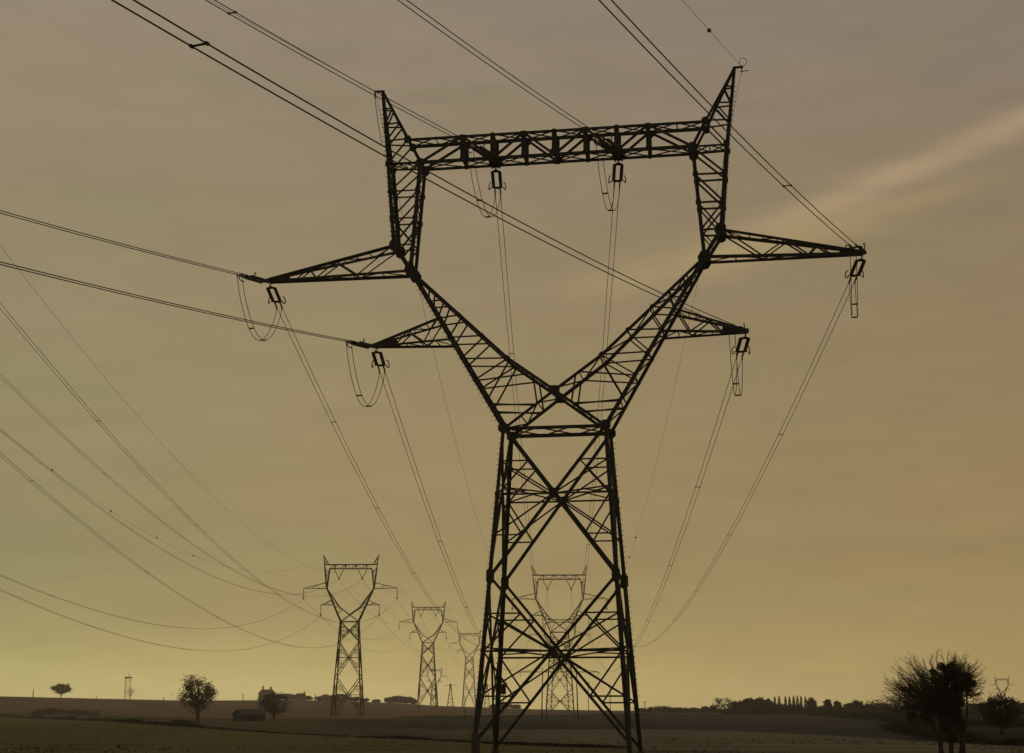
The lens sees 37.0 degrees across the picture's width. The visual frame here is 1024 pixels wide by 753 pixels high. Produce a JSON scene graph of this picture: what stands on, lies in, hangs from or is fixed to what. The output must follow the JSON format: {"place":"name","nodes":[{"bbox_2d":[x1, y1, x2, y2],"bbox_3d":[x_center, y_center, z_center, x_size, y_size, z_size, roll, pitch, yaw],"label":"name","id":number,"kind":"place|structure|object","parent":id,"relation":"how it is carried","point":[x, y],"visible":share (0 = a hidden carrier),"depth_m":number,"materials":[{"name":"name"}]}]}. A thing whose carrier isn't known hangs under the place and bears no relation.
{"place":"outdoors","nodes":[
{"label":"outdoors","id":0,"kind":"place"},
{"bbox_2d":[0,696,1023,752],"bbox_3d":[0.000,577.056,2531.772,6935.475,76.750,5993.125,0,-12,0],"label":"ground","id":1,"kind":"structure","parent":0,"point":[310,716],"depth_m":207.22,"materials":[{"name":"brown soil"}]},
{"bbox_2d":[51,682,73,697],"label":"tree","id":2,"kind":"object","parent":1,"relation":"on","point":[58,688],"visible":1,"depth_m":1242.34,"materials":[{"name":"green plant"}]},
{"bbox_2d":[26,708,101,715],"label":"scrub","id":3,"kind":"object","parent":1,"relation":"on","point":[49,711],"visible":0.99,"depth_m":655.85,"materials":[{"name":"brown plant"}]},
{"bbox_2d":[0,713,204,727],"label":"hedge","id":4,"kind":"object","parent":1,"relation":"on","point":[182,723],"visible":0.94,"depth_m":327.39,"materials":[{"name":"green plant"}]},
{"bbox_2d":[124,673,131,698],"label":"lattice mast","id":5,"kind":"object","parent":1,"relation":"on","point":[125,693],"visible":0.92,"depth_m":1243.26,"materials":[{"name":"metal"}]},
{"bbox_2d":[171,673,218,721],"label":"tree","id":6,"kind":"object","parent":1,"relation":"on","point":[199,698],"visible":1,"depth_m":365.58,"materials":[{"name":"green plant"}]},
{"bbox_2d":[231,709,266,720],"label":"shed","id":7,"kind":"structure","parent":1,"relation":"on","point":[249,714],"depth_m":383.71,"materials":[{"name":"brown wood"}]},
{"bbox_2d":[248,716,253,720],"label":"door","id":8,"kind":"structure","parent":7,"relation":"in","point":[250,718],"depth_m":382.55,"materials":[{"name":"black wood"}]},
{"bbox_2d":[258,686,273,699],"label":"house","id":9,"kind":"structure","parent":1,"relation":"on","point":[262,692],"depth_m":1221.04,"materials":[{"name":"ceramic"}]},
{"bbox_2d":[256,691,291,718],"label":"tree","id":10,"kind":"object","parent":1,"relation":"on","point":[273,708],"visible":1,"depth_m":462.70,"materials":[{"name":"green plant"}]},
{"bbox_2d":[285,694,296,699],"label":"house","id":11,"kind":"structure","parent":1,"relation":"on","point":[292,696],"depth_m":1210.99,"materials":[{"name":"ceramic"}]},
{"bbox_2d":[296,691,305,699],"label":"house","id":12,"kind":"structure","parent":1,"relation":"on","point":[300,696],"depth_m":1232.17,"materials":[{"name":"ceramic"}]},
{"bbox_2d":[320,694,331,700],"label":"house","id":13,"kind":"structure","parent":1,"relation":"on","point":[325,696],"depth_m":1215.66,"materials":[{"name":"ceramic"}]},
{"bbox_2d":[337,694,349,700],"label":"house","id":14,"kind":"structure","parent":1,"relation":"on","point":[341,696],"depth_m":1226.89,"materials":[{"name":"ceramic"}]},
{"bbox_2d":[304,555,395,716],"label":"lattice tower","id":15,"kind":"structure","parent":1,"relation":"on","point":[359,657],"depth_m":603.11,"materials":[{"name":"metal"}]},
{"bbox_2d":[0,430,315,572],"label":"earth wire","id":16,"kind":"object","parent":15,"relation":"attached to","point":[134,525],"visible":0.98,"depth_m":302.39,"materials":[{"name":"metal"}]},
{"bbox_2d":[1,247,377,571],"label":"earth wire","id":17,"kind":"object","parent":15,"relation":"attached to","point":[127,404],"visible":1,"depth_m":204.91,"materials":[{"name":"metal"}]},
{"bbox_2d":[349,696,359,701],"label":"tree","id":18,"kind":"object","parent":1,"relation":"on","point":[356,697],"visible":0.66,"depth_m":1221.42,"materials":[{"name":"green plant"}]},
{"bbox_2d":[384,697,396,702],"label":"tree","id":19,"kind":"object","parent":1,"relation":"on","point":[389,700],"visible":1,"depth_m":1239.90,"materials":[{"name":"green plant"}]},
{"bbox_2d":[392,695,405,702],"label":"tree","id":20,"kind":"object","parent":1,"relation":"on","point":[398,698],"visible":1,"depth_m":1239.07,"materials":[{"name":"green plant"}]},
{"bbox_2d":[401,697,414,703],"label":"tree","id":21,"kind":"object","parent":1,"relation":"on","point":[406,700],"visible":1,"depth_m":1239.40,"materials":[{"name":"green plant"}]},
{"bbox_2d":[197,726,626,747],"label":"verge weeds","id":22,"kind":"object","parent":1,"relation":"on","point":[547,744],"visible":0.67,"depth_m":144.79,"materials":[{"name":"green plant"}]},
{"bbox_2d":[408,699,416,703],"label":"tree","id":23,"kind":"object","parent":1,"relation":"on","point":[414,701],"visible":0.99,"depth_m":1239.45,"materials":[{"name":"green plant"}]},
{"bbox_2d":[401,601,455,707],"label":"lattice tower","id":24,"kind":"structure","parent":1,"relation":"on","point":[426,666],"depth_m":971.79,"materials":[{"name":"metal"}]},
{"bbox_2d":[421,668,446,705],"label":"lattice tower","id":25,"kind":"structure","parent":1,"relation":"on","point":[432,685],"depth_m":2107.76,"materials":[{"name":"metal"}]},
{"bbox_2d":[444,684,456,705],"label":"lattice tower","id":26,"kind":"structure","parent":1,"relation":"on","point":[450,687],"depth_m":1663.68,"materials":[{"name":"metal"}]},
{"bbox_2d":[452,630,481,706],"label":"lattice tower","id":27,"kind":"structure","parent":1,"relation":"on","point":[465,697],"depth_m":1454.57,"materials":[{"name":"metal"}]},
{"bbox_2d":[483,684,490,707],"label":"lattice tower","id":28,"kind":"structure","parent":1,"relation":"on","point":[487,685],"depth_m":1662.99,"materials":[{"name":"metal"}]},
{"bbox_2d":[0,724,1021,752],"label":"field tufts","id":29,"kind":"object","parent":1,"relation":"on","point":[488,740],"visible":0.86,"depth_m":135.29,"materials":[{"name":"green plant"}]},
{"bbox_2d":[510,704,520,708],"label":"tree","id":30,"kind":"object","parent":1,"relation":"on","point":[515,706],"visible":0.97,"depth_m":1238.88,"materials":[{"name":"green plant"}]},
{"bbox_2d":[512,566,606,716],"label":"lattice tower","id":31,"kind":"structure","parent":1,"relation":"on","point":[551,632],"depth_m":603.57,"materials":[{"name":"metal"}]},
{"bbox_2d":[530,613,588,710],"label":"lattice tower","id":32,"kind":"structure","parent":1,"relation":"on","point":[575,631],"depth_m":934.50,"materials":[{"name":"metal"}]},
{"bbox_2d":[520,668,598,719],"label":"portal pylon","id":33,"kind":"object","parent":1,"relation":"on","point":[542,694],"visible":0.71,"depth_m":440.32,"materials":[{"name":"metal"}]},
{"bbox_2d":[266,58,865,752],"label":"lattice tower","id":34,"kind":"structure","parent":1,"relation":"on","point":[692,150],"depth_m":107.36,"materials":[{"name":"metal"}]},
{"bbox_2d":[235,272,269,283],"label":"tension insulator","id":35,"kind":"object","parent":34,"relation":"attached to","point":[257,279],"visible":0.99,"depth_m":110.29,"materials":[{"name":"metal"}]},
{"bbox_2d":[0,210,239,273],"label":"conductor bundle","id":36,"kind":"object","parent":35,"relation":"attached to","point":[114,241],"visible":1,"depth_m":95.34,"materials":[{"name":"metal"}]},
{"bbox_2d":[237,277,281,340],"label":"jumper loop","id":37,"kind":"object","parent":35,"relation":"hanging from","point":[263,339],"visible":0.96,"depth_m":110.58,"materials":[{"name":"metal"}]},
{"bbox_2d":[210,0,325,64],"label":"earth wire","id":38,"kind":"object","parent":34,"relation":"attached to","point":[264,30],"visible":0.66,"depth_m":99.94,"materials":[{"name":"metal"}]},
{"bbox_2d":[266,284,285,309],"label":"tension insulator","id":39,"kind":"object","parent":34,"relation":"attached to","point":[279,301],"visible":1,"depth_m":114.67,"materials":[{"name":"metal"}]},
{"bbox_2d":[344,339,375,348],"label":"tension insulator","id":40,"kind":"object","parent":34,"relation":"attached to","point":[363,344],"visible":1,"depth_m":107.76,"materials":[{"name":"metal"}]},
{"bbox_2d":[0,261,349,340],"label":"conductor bundle","id":41,"kind":"object","parent":40,"relation":"attached to","point":[162,301],"visible":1,"depth_m":85.53,"materials":[{"name":"metal"}]},
{"bbox_2d":[346,344,384,406],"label":"jumper loop","id":42,"kind":"object","parent":40,"relation":"hanging from","point":[368,405],"visible":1,"depth_m":108.20,"materials":[{"name":"metal"}]},
{"bbox_2d":[371,349,389,372],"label":"tension insulator","id":43,"kind":"object","parent":34,"relation":"attached to","point":[383,364],"visible":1,"depth_m":112.15,"materials":[{"name":"metal"}]},
{"bbox_2d":[380,372,530,670],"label":"conductor bundle","id":44,"kind":"object","parent":43,"relation":"attached to","point":[428,503],"visible":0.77,"depth_m":146.23,"materials":[{"name":"metal"}]},
{"bbox_2d":[376,97,527,598],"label":"earth wire","id":45,"kind":"object","parent":34,"relation":"attached to","point":[433,351],"visible":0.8,"depth_m":167.20,"materials":[{"name":"metal"}]},
{"bbox_2d":[466,142,493,157],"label":"tension insulator","id":46,"kind":"object","parent":34,"relation":"attached to","point":[485,150],"visible":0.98,"depth_m":108.67,"materials":[{"name":"metal"}]},
{"bbox_2d":[205,0,470,143],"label":"conductor bundle","id":47,"kind":"object","parent":46,"relation":"attached to","point":[230,13],"visible":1,"depth_m":88.00,"materials":[{"name":"metal"}]},
{"bbox_2d":[468,147,500,217],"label":"jumper loop","id":48,"kind":"object","parent":46,"relation":"hanging from","point":[488,216],"visible":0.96,"depth_m":108.98,"materials":[{"name":"metal"}]},
{"bbox_2d":[488,167,505,196],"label":"tension insulator","id":49,"kind":"object","parent":34,"relation":"attached to","point":[500,186],"visible":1,"depth_m":113.75,"materials":[{"name":"metal"}]},
{"bbox_2d":[495,197,547,615],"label":"conductor bundle","id":50,"kind":"object","parent":49,"relation":"attached to","point":[511,371],"visible":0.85,"depth_m":144.64,"materials":[{"name":"metal"}]},
{"bbox_2d":[594,135,618,149],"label":"tension insulator","id":51,"kind":"object","parent":34,"relation":"attached to","point":[612,143],"visible":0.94,"depth_m":107.05,"materials":[{"name":"metal"}]},
{"bbox_2d":[398,0,599,135],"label":"conductor bundle","id":52,"kind":"object","parent":51,"relation":"attached to","point":[496,64],"visible":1,"depth_m":88.38,"materials":[{"name":"metal"}]},
{"bbox_2d":[596,139,619,210],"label":"jumper loop","id":53,"kind":"object","parent":51,"relation":"hanging from","point":[606,182],"visible":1,"depth_m":107.48,"materials":[{"name":"metal"}]},
{"bbox_2d":[608,160,625,189],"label":"tension insulator","id":54,"kind":"object","parent":34,"relation":"attached to","point":[621,165],"visible":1,"depth_m":112.29,"materials":[{"name":"metal"}]},
{"bbox_2d":[571,191,618,616],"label":"conductor bundle","id":55,"kind":"object","parent":54,"relation":"attached to","point":[600,376],"visible":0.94,"depth_m":143.58,"materials":[{"name":"metal"}]},
{"bbox_2d":[588,76,740,601],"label":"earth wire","id":56,"kind":"object","parent":34,"relation":"attached to","point":[682,351],"visible":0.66,"depth_m":166.17,"materials":[{"name":"metal"}]},
{"bbox_2d":[682,0,741,66],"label":"earth wire","id":57,"kind":"object","parent":34,"relation":"attached to","point":[708,30],"visible":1,"depth_m":101.46,"materials":[{"name":"metal"}]},
{"bbox_2d":[725,323,748,333],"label":"tension insulator","id":58,"kind":"object","parent":34,"relation":"attached to","point":[744,330],"visible":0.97,"depth_m":103.30,"materials":[{"name":"metal"}]},
{"bbox_2d":[111,0,733,325],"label":"conductor bundle","id":59,"kind":"object","parent":58,"relation":"attached to","point":[192,46],"visible":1,"depth_m":53.52,"materials":[{"name":"metal"}]},
{"bbox_2d":[731,335,749,359],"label":"tension insulator","id":60,"kind":"object","parent":34,"relation":"attached to","point":[746,346],"visible":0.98,"depth_m":107.86,"materials":[{"name":"metal"}]},
{"bbox_2d":[590,358,741,670],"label":"conductor bundle","id":61,"kind":"object","parent":60,"relation":"attached to","point":[692,496],"visible":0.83,"depth_m":142.17,"materials":[{"name":"metal"}]},
{"bbox_2d":[729,329,742,395],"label":"jumper loop","id":62,"kind":"object","parent":60,"relation":"hanging from","point":[736,383],"visible":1,"depth_m":103.88,"materials":[{"name":"metal"}]},
{"bbox_2d":[845,257,865,283],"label":"tension insulator","id":63,"kind":"object","parent":34,"relation":"attached to","point":[863,261],"visible":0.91,"depth_m":107.73,"materials":[{"name":"metal"}]},
{"bbox_2d":[606,283,853,646],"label":"conductor bundle","id":64,"kind":"object","parent":63,"relation":"attached to","point":[772,446],"visible":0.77,"depth_m":143.87,"materials":[{"name":"metal"}]},
{"bbox_2d":[845,243,866,255],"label":"tension insulator","id":65,"kind":"object","parent":34,"relation":"attached to","point":[855,251],"visible":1,"depth_m":103.13,"materials":[{"name":"metal"}]},
{"bbox_2d":[599,0,854,244],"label":"conductor bundle","id":66,"kind":"object","parent":65,"relation":"attached to","point":[616,5],"visible":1,"depth_m":67.89,"materials":[{"name":"metal"}]},
{"bbox_2d":[849,254,857,317],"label":"jumper loop","id":67,"kind":"object","parent":65,"relation":"hanging from","point":[856,304],"visible":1,"depth_m":103.36,"materials":[{"name":"metal"}]},
{"bbox_2d":[395,714,741,717],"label":"field edge growth","id":68,"kind":"object","parent":1,"relation":"on","point":[434,716],"visible":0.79,"depth_m":634.59,"materials":[{"name":"green plant"}]},
{"bbox_2d":[655,708,663,712],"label":"bush","id":69,"kind":"object","parent":1,"relation":"on","point":[658,710],"visible":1,"depth_m":877.96,"materials":[{"name":"green plant"}]},
{"bbox_2d":[664,707,672,712],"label":"bush","id":70,"kind":"object","parent":1,"relation":"on","point":[667,709],"visible":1,"depth_m":878.56,"materials":[{"name":"green plant"}]},
{"bbox_2d":[632,705,729,712],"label":"hedge","id":71,"kind":"object","parent":1,"relation":"on","point":[681,709],"visible":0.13,"depth_m":941.24,"materials":[{"name":"green plant"}]},
{"bbox_2d":[689,707,697,712],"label":"bush","id":72,"kind":"object","parent":1,"relation":"on","point":[692,709],"visible":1,"depth_m":878.21,"materials":[{"name":"green plant"}]},
{"bbox_2d":[700,706,708,712],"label":"bush","id":73,"kind":"object","parent":1,"relation":"on","point":[705,709],"visible":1,"depth_m":878.75,"materials":[{"name":"green plant"}]},
{"bbox_2d":[709,705,716,711],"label":"bush","id":74,"kind":"object","parent":1,"relation":"on","point":[712,708],"visible":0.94,"depth_m":878.46,"materials":[{"name":"green plant"}]},
{"bbox_2d":[710,697,732,711],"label":"tree","id":75,"kind":"object","parent":1,"relation":"on","point":[719,703],"visible":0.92,"depth_m":858.81,"materials":[{"name":"green plant"}]},
{"bbox_2d":[742,697,753,706],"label":"tree","id":76,"kind":"object","parent":1,"relation":"on","point":[750,699],"visible":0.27,"depth_m":838.87,"materials":[{"name":"green plant"}]},
{"bbox_2d":[751,697,764,705],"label":"tree","id":77,"kind":"object","parent":1,"relation":"on","point":[758,699],"visible":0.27,"depth_m":839.50,"materials":[{"name":"green plant"}]},
{"bbox_2d":[806,697,816,708],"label":"tree","id":78,"kind":"object","parent":1,"relation":"on","point":[812,701],"visible":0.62,"depth_m":809.99,"materials":[{"name":"green plant"}]},
{"bbox_2d":[822,699,832,706],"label":"tree","id":79,"kind":"object","parent":1,"relation":"on","point":[827,702],"visible":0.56,"depth_m":800.96,"materials":[{"name":"green plant"}]},
{"bbox_2d":[833,700,842,706],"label":"tree","id":80,"kind":"object","parent":1,"relation":"on","point":[836,703],"visible":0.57,"depth_m":800.62,"materials":[{"name":"green plant"}]},
{"bbox_2d":[847,699,865,710],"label":"tree","id":81,"kind":"object","parent":1,"relation":"on","point":[856,703],"visible":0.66,"depth_m":761.42,"materials":[{"name":"green plant"}]},
{"bbox_2d":[712,700,1023,716],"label":"hedge","id":82,"kind":"object","parent":1,"relation":"on","point":[763,708],"visible":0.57,"depth_m":723.25,"materials":[{"name":"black plant"}]},
{"bbox_2d":[777,710,1023,726],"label":"hedge","id":83,"kind":"object","parent":1,"relation":"on","point":[885,718],"visible":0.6,"depth_m":392.86,"materials":[{"name":"green plant"}]},
{"bbox_2d":[874,650,986,752],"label":"tree","id":84,"kind":"object","parent":1,"relation":"on","point":[937,696],"visible":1,"depth_m":96.56,"materials":[{"name":"black plant"}]},
{"bbox_2d":[874,720,1023,744],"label":"scrub","id":85,"kind":"object","parent":1,"relation":"on","point":[916,729],"visible":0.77,"depth_m":155.40,"materials":[{"name":"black plant"}]},
{"bbox_2d":[973,691,1022,734],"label":"tree","id":86,"kind":"object","parent":1,"relation":"on","point":[992,716],"visible":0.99,"depth_m":180.58,"materials":[{"name":"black plant"}]},
{"bbox_2d":[992,677,1011,696],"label":"lattice tower","id":87,"kind":"structure","parent":1,"relation":"on","point":[998,689],"depth_m":2401.49,"materials":[{"name":"metal"}]},
{"bbox_2d":[0,0,1023,710],"label":"sky","id":88,"kind":"structure","parent":0,"point":[884,523],"materials":[{"name":"beige"}]},
{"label":"suspension insulator","id":89,"kind":"object","parent":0,"visible":0},
{"bbox_2d":[277,309,510,645],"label":"conductor bundle","id":90,"kind":"object","parent":89,"relation":"hanging from","point":[356,464],"visible":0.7,"depth_m":153.56,"materials":[{"name":"metal"}]},
{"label":"suspension insulator","id":91,"kind":"object","parent":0,"visible":0},
{"bbox_2d":[4,576,292,628],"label":"conductor bundle","id":92,"kind":"object","parent":91,"relation":"hanging from","point":[131,619],"visible":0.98,"depth_m":324.08,"materials":[{"name":"metal"}]},
{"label":"suspension insulator","id":93,"kind":"object","parent":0,"visible":0},
{"bbox_2d":[0,303,384,622],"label":"conductor bundle","id":94,"kind":"object","parent":93,"relation":"hanging from","point":[134,459],"visible":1,"depth_m":176.46,"materials":[{"name":"metal"}]},
{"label":"suspension insulator","id":95,"kind":"object","parent":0,"visible":0},
{"bbox_2d":[0,590,316,650],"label":"conductor bundle","id":96,"kind":"object","parent":95,"relation":"hanging from","point":[122,635],"visible":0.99,"depth_m":285.25,"materials":[{"name":"metal"}]},
{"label":"suspension insulator","id":97,"kind":"object","parent":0,"visible":0},
{"bbox_2d":[0,452,365,647],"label":"conductor bundle","id":98,"kind":"object","parent":97,"relation":"hanging from","point":[140,566],"visible":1,"depth_m":209.12,"materials":[{"name":"metal"}]},
{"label":"suspension insulator","id":99,"kind":"object","parent":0,"visible":0},
{"bbox_2d":[0,428,337,594],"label":"conductor bundle","id":100,"kind":"object","parent":99,"relation":"hanging from","point":[132,529],"visible":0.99,"depth_m":268.88,"materials":[{"name":"metal"}]},
{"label":"suspension insulator","id":101,"kind":"object","parent":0,"visible":0},
{"bbox_2d":[0,377,362,595],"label":"conductor bundle","id":102,"kind":"object","parent":101,"relation":"hanging from","point":[137,500],"visible":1,"depth_m":233.56,"materials":[{"name":"metal"}]}
]}

